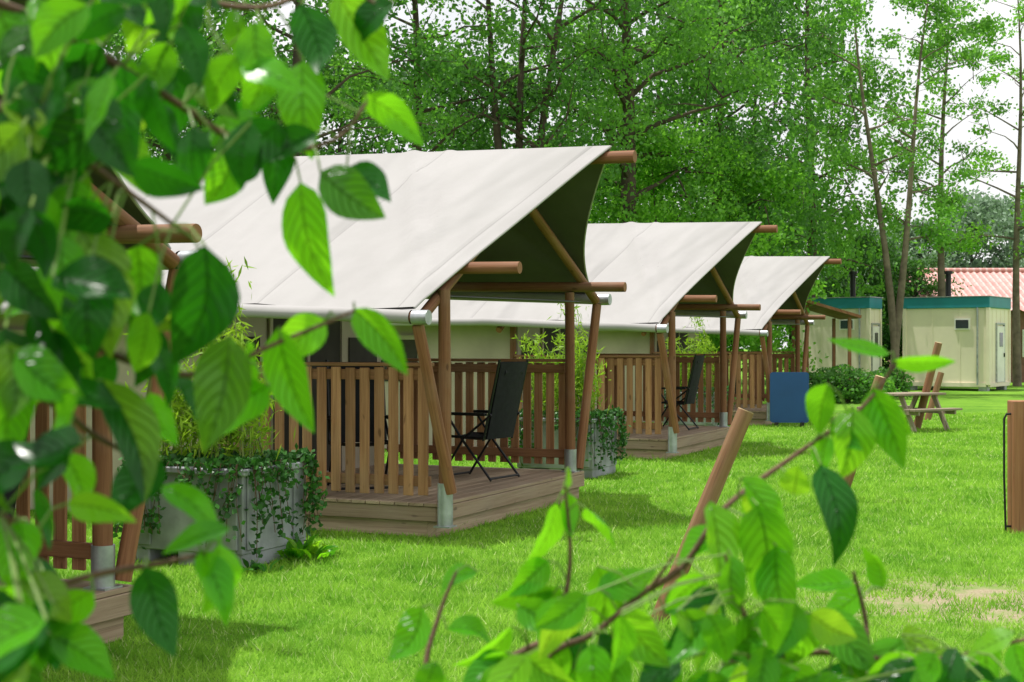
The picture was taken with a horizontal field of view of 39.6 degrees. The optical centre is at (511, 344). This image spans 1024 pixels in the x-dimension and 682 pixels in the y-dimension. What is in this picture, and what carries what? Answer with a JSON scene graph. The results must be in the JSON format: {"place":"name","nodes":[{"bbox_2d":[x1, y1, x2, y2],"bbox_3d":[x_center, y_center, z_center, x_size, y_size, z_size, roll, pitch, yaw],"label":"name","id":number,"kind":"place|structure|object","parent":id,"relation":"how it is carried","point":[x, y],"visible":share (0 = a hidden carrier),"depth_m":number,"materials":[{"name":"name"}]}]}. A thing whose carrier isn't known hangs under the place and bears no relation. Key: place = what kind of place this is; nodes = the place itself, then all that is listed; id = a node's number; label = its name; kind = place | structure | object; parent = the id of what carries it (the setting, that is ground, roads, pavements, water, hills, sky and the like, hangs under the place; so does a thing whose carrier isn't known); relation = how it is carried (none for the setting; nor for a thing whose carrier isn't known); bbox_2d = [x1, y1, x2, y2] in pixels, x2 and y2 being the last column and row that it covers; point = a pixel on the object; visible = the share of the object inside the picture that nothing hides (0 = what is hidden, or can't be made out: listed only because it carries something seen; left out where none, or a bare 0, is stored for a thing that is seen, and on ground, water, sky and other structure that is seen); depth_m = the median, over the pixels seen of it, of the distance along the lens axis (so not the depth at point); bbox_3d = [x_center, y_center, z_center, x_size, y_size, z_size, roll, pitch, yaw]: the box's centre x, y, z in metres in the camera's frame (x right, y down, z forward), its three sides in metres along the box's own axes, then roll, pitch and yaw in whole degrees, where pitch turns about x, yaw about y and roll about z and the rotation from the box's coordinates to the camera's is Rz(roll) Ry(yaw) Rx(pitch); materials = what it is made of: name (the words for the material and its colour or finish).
{"place":"outdoors","nodes":[
{"label":"outdoors","id":0,"kind":"place"},
{"bbox_2d":[14,349,1023,681],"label":"ground","id":1,"kind":"structure","parent":0,"point":[973,399],"depth_m":10.11,"materials":[{"name":"green plant"}]},
{"bbox_2d":[0,0,201,643],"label":"safari tent","id":2,"kind":"object","parent":1,"relation":"on","point":[134,227],"visible":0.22,"depth_m":7.91,"materials":[{"name":"brown wood"}]},
{"bbox_2d":[0,431,27,516],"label":"camping chair","id":3,"kind":"object","parent":2,"relation":"on","point":[9,494],"visible":0.06,"depth_m":7.74,"materials":[{"name":"black metal"}]},
{"bbox_2d":[98,26,218,161],"bbox_3d":[-12.305,-6.052,35.571,10.204,15.611,10.347,0,0,0],"label":"broadleaf tree","id":4,"kind":"object","parent":1,"relation":"on","point":[110,44],"visible":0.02,"depth_m":34.72,"materials":[{"name":"green plant"}]},
{"bbox_2d":[0,0,423,681],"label":"foreground shrub","id":5,"kind":"object","parent":1,"relation":"on","point":[76,102],"visible":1,"depth_m":1.22,"materials":[{"name":"green plant"}]},
{"bbox_2d":[105,0,326,162],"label":"broadleaf tree","id":6,"kind":"object","parent":1,"relation":"on","point":[216,14],"visible":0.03,"depth_m":37.05,"materials":[{"name":"green plant"}]},
{"bbox_2d":[135,461,306,568],"bbox_3d":[-2.251,1.280,10.960,1.090,0.740,0.930,0,0,24],"label":"planter box","id":7,"kind":"object","parent":1,"relation":"on","point":[175,521],"visible":0.45,"depth_m":10.61,"materials":[{"name":"grey metal"}]},
{"bbox_2d":[123,257,295,465],"bbox_3d":[-2.314,0.168,10.962,1.285,1.695,1.200,0,0,24],"label":"bamboo plant","id":8,"kind":"object","parent":7,"relation":"in","point":[182,412],"visible":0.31,"depth_m":10.81,"materials":[{"name":"green plant"}]},
{"bbox_2d":[113,442,329,559],"bbox_3d":[-2.239,1.187,10.962,1.390,0.857,1.223,0,0,24],"label":"ivy","id":9,"kind":"object","parent":7,"relation":"on","point":[236,463],"visible":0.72,"depth_m":10.58,"materials":[{"name":"green plant"}]},
{"bbox_2d":[143,10,344,155],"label":"broadleaf tree","id":10,"kind":"object","parent":1,"relation":"on","point":[216,53],"depth_m":52.31,"materials":[{"name":"green plant"}]},
{"bbox_2d":[242,558,283,572],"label":"broadleaf weed","id":11,"kind":"object","parent":1,"relation":"on","point":[256,566],"visible":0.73,"depth_m":10.17,"materials":[{"name":"green plant"}]},
{"bbox_2d":[135,0,474,155],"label":"broadleaf tree","id":12,"kind":"object","parent":1,"relation":"on","point":[419,63],"visible":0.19,"depth_m":34.61,"materials":[{"name":"green plant"}]},
{"bbox_2d":[275,533,338,559],"bbox_3d":[-1.574,1.540,10.845,0.588,0.188,0.432,0,0,18],"label":"broadleaf weed","id":13,"kind":"object","parent":1,"relation":"on","point":[297,549],"visible":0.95,"depth_m":10.83,"materials":[{"name":"green plant"}]},
{"bbox_2d":[0,145,636,537],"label":"safari tent","id":14,"kind":"object","parent":1,"relation":"on","point":[506,225],"visible":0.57,"depth_m":13.20,"materials":[{"name":"white fabric"}]},
{"bbox_2d":[12,330,64,367],"bbox_3d":[-4.781,0.215,14.013,1.100,0.720,0.051,0,0,24],"label":"window","id":15,"kind":"structure","parent":14,"relation":"in","point":[22,332],"depth_m":14.01,"materials":[{"name":"grey glass"}]},
{"bbox_2d":[222,336,259,379],"bbox_3d":[-2.573,0.300,13.534,0.015,0.750,0.600,0,0,24],"label":"window","id":16,"kind":"structure","parent":14,"relation":"in","point":[254,342],"depth_m":13.73,"materials":[{"name":"black glass"}]},
{"bbox_2d":[269,318,343,470],"bbox_3d":[-2.096,0.387,14.580,0.036,1.925,1.410,0,0,24],"label":"door","id":17,"kind":"structure","parent":14,"relation":"in","point":[332,350],"depth_m":14.74,"materials":[{"name":"black glass"}]},
{"bbox_2d":[325,360,387,491],"bbox_3d":[-1.428,0.747,13.406,0.595,1.199,0.748,0,0,-16],"label":"camping chair","id":18,"kind":"object","parent":14,"relation":"on","point":[357,410],"visible":0.27,"depth_m":13.62,"materials":[{"name":"black metal"}]},
{"bbox_2d":[348,337,376,361],"bbox_3d":[-1.637,0.300,15.635,0.015,0.750,0.600,0,0,24],"label":"window","id":19,"kind":"structure","parent":14,"relation":"in","point":[357,352],"depth_m":15.53,"materials":[{"name":"black glass"}]},
{"bbox_2d":[451,359,528,481],"bbox_3d":[-0.269,0.747,14.306,0.748,1.199,0.595,0,0,31],"label":"camping chair","id":20,"kind":"object","parent":14,"relation":"on","point":[500,419],"visible":0.94,"depth_m":14.11,"materials":[{"name":"black fabric"}]},
{"bbox_2d":[212,19,475,154],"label":"broadleaf tree","id":21,"kind":"object","parent":1,"relation":"on","point":[362,148],"visible":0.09,"depth_m":48.44,"materials":[{"name":"green plant"}]},
{"bbox_2d":[276,0,542,155],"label":"broadleaf tree","id":22,"kind":"object","parent":1,"relation":"on","point":[420,113],"visible":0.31,"depth_m":38.01,"materials":[{"name":"green plant"}]},
{"bbox_2d":[354,43,604,152],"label":"broadleaf tree","id":23,"kind":"object","parent":1,"relation":"on","point":[506,135],"visible":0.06,"depth_m":53.49,"materials":[{"name":"green plant"}]},
{"bbox_2d":[344,0,657,209],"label":"forked tree","id":24,"kind":"object","parent":1,"relation":"on","point":[494,118],"visible":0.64,"depth_m":38.51,"materials":[{"name":"green plant"}]},
{"bbox_2d":[517,416,617,478],"bbox_3d":[0.699,1.280,18.000,1.090,0.740,0.930,0,0,24],"label":"planter box","id":25,"kind":"object","parent":1,"relation":"on","point":[590,469],"visible":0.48,"depth_m":17.62,"materials":[{"name":"grey metal"}]},
{"bbox_2d":[512,303,611,414],"bbox_3d":[0.636,0.168,18.002,1.285,1.695,1.200,0,0,24],"label":"bamboo plant","id":26,"kind":"object","parent":25,"relation":"in","point":[580,365],"visible":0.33,"depth_m":17.85,"materials":[{"name":"green plant"}]},
{"bbox_2d":[508,404,631,470],"bbox_3d":[0.711,1.187,18.002,1.390,0.857,1.223,0,0,24],"label":"ivy","id":27,"kind":"object","parent":25,"relation":"on","point":[599,414],"visible":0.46,"depth_m":17.69,"materials":[{"name":"green plant"}]},
{"bbox_2d":[419,4,733,223],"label":"broadleaf tree","id":28,"kind":"object","parent":1,"relation":"on","point":[586,99],"visible":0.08,"depth_m":53.58,"materials":[{"name":"green plant"}]},
{"bbox_2d":[384,222,777,459],"bbox_3d":[-0.111,-0.156,23.183,8.961,3.608,4.423,0,0,24],"label":"safari tent","id":29,"kind":"object","parent":1,"relation":"on","point":[667,273],"visible":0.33,"depth_m":21.44,"materials":[{"name":"white fabric"}]},
{"bbox_2d":[384,335,416,380],"bbox_3d":[-1.939,0.215,22.238,1.100,0.720,0.051,0,0,24],"label":"window","id":30,"kind":"structure","parent":29,"relation":"in","point":[408,341],"depth_m":22.09,"materials":[{"name":"grey glass"}]},
{"bbox_2d":[521,339,537,387],"bbox_3d":[0.272,0.300,21.754,0.015,0.750,0.600,0,0,24],"label":"window","id":31,"kind":"structure","parent":29,"relation":"in","point":[522,352],"depth_m":21.65,"materials":[{"name":"black glass"}]},
{"bbox_2d":[542,328,575,358],"bbox_3d":[0.749,0.387,22.800,0.036,1.925,1.410,0,0,24],"label":"window","id":32,"kind":"structure","parent":29,"relation":"in","point":[548,331],"depth_m":22.53,"materials":[{"name":"black glass"}]},
{"bbox_2d":[661,354,704,429],"bbox_3d":[2.655,0.747,22.555,0.748,1.199,0.595,0,0,22],"label":"camping chair","id":33,"kind":"object","parent":29,"relation":"on","point":[692,387],"visible":0.72,"depth_m":22.34,"materials":[{"name":"black fabric"}]},
{"bbox_2d":[588,165,643,223],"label":"leafy bush","id":34,"kind":"object","parent":1,"relation":"on","point":[602,201],"depth_m":42.21,"materials":[{"name":"green plant"}]},
{"bbox_2d":[426,0,818,222],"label":"broadleaf tree","id":35,"kind":"object","parent":1,"relation":"on","point":[624,119],"visible":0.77,"depth_m":41.06,"materials":[{"name":"green plant"}]},
{"bbox_2d":[542,0,786,222],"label":"broadleaf tree","id":36,"kind":"object","parent":1,"relation":"on","point":[665,25],"visible":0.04,"depth_m":59.34,"materials":[{"name":"green plant"}]},
{"bbox_2d":[663,392,718,425],"bbox_3d":[3.549,1.280,27.580,1.090,0.740,0.930,0,0,24],"label":"planter box","id":37,"kind":"object","parent":1,"relation":"on","point":[704,423],"visible":0.22,"depth_m":27.12,"materials":[{"name":"grey plastic"}]},
{"bbox_2d":[665,317,718,387],"bbox_3d":[3.486,0.168,27.582,1.285,1.695,1.200,0,0,24],"label":"bamboo plant","id":38,"kind":"object","parent":37,"relation":"in","point":[704,345],"visible":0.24,"depth_m":27.42,"materials":[{"name":"green plant"}]},
{"bbox_2d":[664,385,735,425],"bbox_3d":[3.561,1.187,27.582,1.390,0.857,1.223,0,0,24],"label":"ivy","id":39,"kind":"object","parent":37,"relation":"on","point":[704,390],"visible":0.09,"depth_m":27.04,"materials":[{"name":"green plant"}]},
{"bbox_2d":[588,112,806,359],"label":"leafy bush","id":40,"kind":"object","parent":1,"relation":"on","point":[646,177],"visible":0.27,"depth_m":42.56,"materials":[{"name":"green plant"}]},
{"bbox_2d":[651,407,753,623],"bbox_3d":[1.099,1.088,8.450,0.671,1.429,0.110,0,0,0],"label":"leaning log","id":41,"kind":"object","parent":1,"relation":"on","point":[724,462],"visible":0.7,"depth_m":8.41,"materials":[{"name":"brown wood"}]},
{"bbox_2d":[388,338,1023,681],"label":"foreground shrub","id":42,"kind":"object","parent":1,"relation":"on","point":[779,635],"visible":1,"depth_m":1.57,"materials":[{"name":"green plant"}]},
{"bbox_2d":[595,256,841,425],"bbox_3d":[2.799,-0.156,31.603,8.961,3.608,4.423,0,0,24],"label":"safari tent","id":43,"kind":"object","parent":1,"relation":"on","point":[778,288],"visible":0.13,"depth_m":29.79,"materials":[{"name":"white fabric"}]},
{"bbox_2d":[657,341,666,353],"bbox_3d":[3.182,0.300,30.174,0.015,0.750,0.600,0,0,24],"label":"window","id":44,"kind":"structure","parent":43,"relation":"in","point":[657,341],"depth_m":29.93,"materials":[{"name":"grey glass"}]},
{"bbox_2d":[676,333,688,351],"bbox_3d":[3.659,0.387,31.220,0.036,1.925,1.410,0,0,24],"label":"window","id":45,"kind":"structure","parent":43,"relation":"in","point":[682,335],"depth_m":31.48,"materials":[{"name":"black glass"}]},
{"bbox_2d":[591,0,876,347],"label":"weeping tree","id":46,"kind":"object","parent":1,"relation":"on","point":[762,135],"visible":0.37,"depth_m":45.61,"materials":[{"name":"green plant"}]},
{"bbox_2d":[640,134,833,393],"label":"leafy bush","id":47,"kind":"object","parent":1,"relation":"on","point":[791,179],"visible":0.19,"depth_m":45.12,"materials":[{"name":"green plant"}]},
{"bbox_2d":[638,0,881,341],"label":"broadleaf tree","id":48,"kind":"object","parent":1,"relation":"on","point":[781,101],"visible":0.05,"depth_m":63.59,"materials":[{"name":"green plant"}]},
{"bbox_2d":[770,372,808,427],"bbox_3d":[5.498,1.100,28.200,0.760,1.100,0.300,0,0,4],"label":"blue board","id":49,"kind":"object","parent":1,"relation":"on","point":[789,391],"visible":0.95,"depth_m":28.17,"materials":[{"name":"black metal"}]},
{"bbox_2d":[743,190,867,370],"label":"leafy bush","id":50,"kind":"object","parent":1,"relation":"on","point":[823,273],"visible":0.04,"depth_m":58.92,"materials":[{"name":"green plant"}]},
{"bbox_2d":[689,0,932,323],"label":"weeping tree","id":51,"kind":"object","parent":1,"relation":"on","point":[834,135],"visible":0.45,"depth_m":54.37,"materials":[{"name":"green plant"}]},
{"bbox_2d":[800,367,842,401],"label":"bush","id":52,"kind":"object","parent":1,"relation":"on","point":[811,376],"visible":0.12,"depth_m":40.75,"materials":[{"name":"green plant"}]},
{"bbox_2d":[791,300,861,371],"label":"wooden shelter","id":53,"kind":"object","parent":1,"relation":"on","point":[830,311],"visible":0.43,"depth_m":45.53,"materials":[{"name":"brown wood"}]},
{"bbox_2d":[800,271,882,383],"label":"portable cabin","id":54,"kind":"object","parent":1,"relation":"on","point":[867,325],"visible":0.44,"depth_m":51.59,"materials":[{"name":"metal"}]},
{"bbox_2d":[839,319,853,329],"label":"window","id":55,"kind":"structure","parent":54,"relation":"in","point":[843,324],"depth_m":51.43,"materials":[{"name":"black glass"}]},
{"bbox_2d":[873,326,879,371],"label":"door","id":56,"kind":"structure","parent":54,"relation":"in","point":[876,330],"depth_m":51.48,"materials":[{"name":"white metal"}]},
{"bbox_2d":[809,364,886,402],"bbox_3d":[9.338,1.108,39.992,2.282,1.180,1.889,0,0,0],"label":"bush","id":57,"kind":"object","parent":1,"relation":"on","point":[835,378],"visible":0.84,"depth_m":39.61,"materials":[{"name":"green plant"}]},
{"bbox_2d":[785,223,922,368],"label":"leafy bush","id":58,"kind":"object","parent":1,"relation":"on","point":[885,332],"visible":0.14,"depth_m":63.06,"materials":[{"name":"green plant"}]},
{"bbox_2d":[844,375,883,486],"bbox_3d":[3.616,1.065,14.887,0.580,1.496,0.127,0,0,20],"label":"leaning log","id":59,"kind":"object","parent":1,"relation":"on","point":[849,478],"visible":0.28,"depth_m":14.86,"materials":[{"name":"brown wood"}]},
{"bbox_2d":[846,371,901,400],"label":"bush","id":60,"kind":"object","parent":1,"relation":"on","point":[889,386],"visible":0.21,"depth_m":40.25,"materials":[{"name":"green plant"}]},
{"bbox_2d":[819,222,956,296],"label":"broadleaf tree","id":61,"kind":"object","parent":1,"relation":"on","point":[924,256],"visible":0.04,"depth_m":82.85,"materials":[{"name":"green plant"}]},
{"bbox_2d":[876,366,914,397],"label":"bush","id":62,"kind":"object","parent":1,"relation":"on","point":[900,377],"visible":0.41,"depth_m":42.78,"materials":[{"name":"green plant"}]},
{"bbox_2d":[797,0,1004,387],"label":"birch tree","id":63,"kind":"object","parent":1,"relation":"on","point":[895,314],"visible":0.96,"depth_m":45.90,"materials":[{"name":"green plant"}]},
{"bbox_2d":[857,392,962,431],"bbox_3d":[7.620,1.299,27.300,1.300,0.738,1.470,0,0,-32],"label":"picnic table","id":64,"kind":"object","parent":1,"relation":"on","point":[910,410],"visible":0.68,"depth_m":26.95,"materials":[{"name":"brown wood"}]},
{"bbox_2d":[866,248,971,370],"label":"leafy bush","id":65,"kind":"object","parent":1,"relation":"on","point":[929,287],"visible":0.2,"depth_m":63.35,"materials":[{"name":"green plant"}]},
{"bbox_2d":[914,342,941,427],"bbox_3d":[8.070,0.881,27.707,0.606,1.870,0.158,0,0,29],"label":"leaning log","id":66,"kind":"object","parent":1,"relation":"on","point":[923,401],"visible":0.74,"depth_m":27.65,"materials":[{"name":"brown wood"}]},
{"bbox_2d":[843,0,1017,295],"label":"birch tree","id":67,"kind":"object","parent":1,"relation":"on","point":[988,21],"visible":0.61,"depth_m":55.67,"materials":[{"name":"green plant"}]},
{"bbox_2d":[925,372,943,419],"bbox_3d":[9.181,1.196,31.000,0.474,1.209,0.148,0,0,0],"label":"leaning log","id":68,"kind":"object","parent":1,"relation":"on","point":[937,384],"visible":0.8,"depth_m":30.94,"materials":[{"name":"brown wood"}]},
{"bbox_2d":[880,214,1001,267],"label":"broadleaf tree","id":69,"kind":"object","parent":1,"relation":"on","point":[913,245],"visible":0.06,"depth_m":86.58,"materials":[{"name":"green plant"}]},
{"bbox_2d":[903,271,1011,390],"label":"portable cabin","id":70,"kind":"object","parent":1,"relation":"on","point":[972,334],"visible":0.91,"depth_m":50.78,"materials":[{"name":"metal"}]},
{"bbox_2d":[954,318,969,329],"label":"window","id":71,"kind":"structure","parent":70,"relation":"in","point":[963,323],"depth_m":50.46,"materials":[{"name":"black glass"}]},
{"bbox_2d":[998,326,1004,381],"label":"door","id":72,"kind":"structure","parent":70,"relation":"in","point":[1001,329],"depth_m":51.13,"materials":[{"name":"white metal"}]},
{"bbox_2d":[898,0,1023,385],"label":"birch tree","id":73,"kind":"object","parent":1,"relation":"on","point":[1016,356],"visible":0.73,"depth_m":55.99,"materials":[{"name":"green plant"}]},
{"bbox_2d":[923,185,1023,267],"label":"broadleaf tree","id":74,"kind":"object","parent":1,"relation":"on","point":[987,210],"visible":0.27,"depth_m":84.11,"materials":[{"name":"green plant"}]},
{"bbox_2d":[954,195,1023,266],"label":"broadleaf tree","id":75,"kind":"object","parent":1,"relation":"on","point":[1012,205],"depth_m":91.37,"materials":[{"name":"green plant"}]},
{"bbox_2d":[958,204,1023,267],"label":"broadleaf tree","id":76,"kind":"object","parent":1,"relation":"on","point":[996,261],"visible":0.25,"depth_m":84.67,"materials":[{"name":"green plant"}]},
{"bbox_2d":[1003,400,1023,533],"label":"power post","id":77,"kind":"object","parent":1,"relation":"on","point":[1014,519],"visible":0.9,"depth_m":12.37,"materials":[{"name":"brown wood"}]},
{"bbox_2d":[103,0,1023,348],"label":"sky","id":78,"kind":"structure","parent":0,"point":[882,17],"materials":[{"name":"white"}]},
{"bbox_2d":[887,268,1023,381],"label":"brick building","id":79,"kind":"structure","parent":0,"point":[990,281],"depth_m":64.52,"materials":[{"name":"red tile"}]},
{"bbox_2d":[1022,330,1023,356],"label":"window","id":80,"kind":"structure","parent":79,"relation":"in","point":[1022,330],"depth_m":62.13,"materials":[{"name":"white glass"}]}
]}

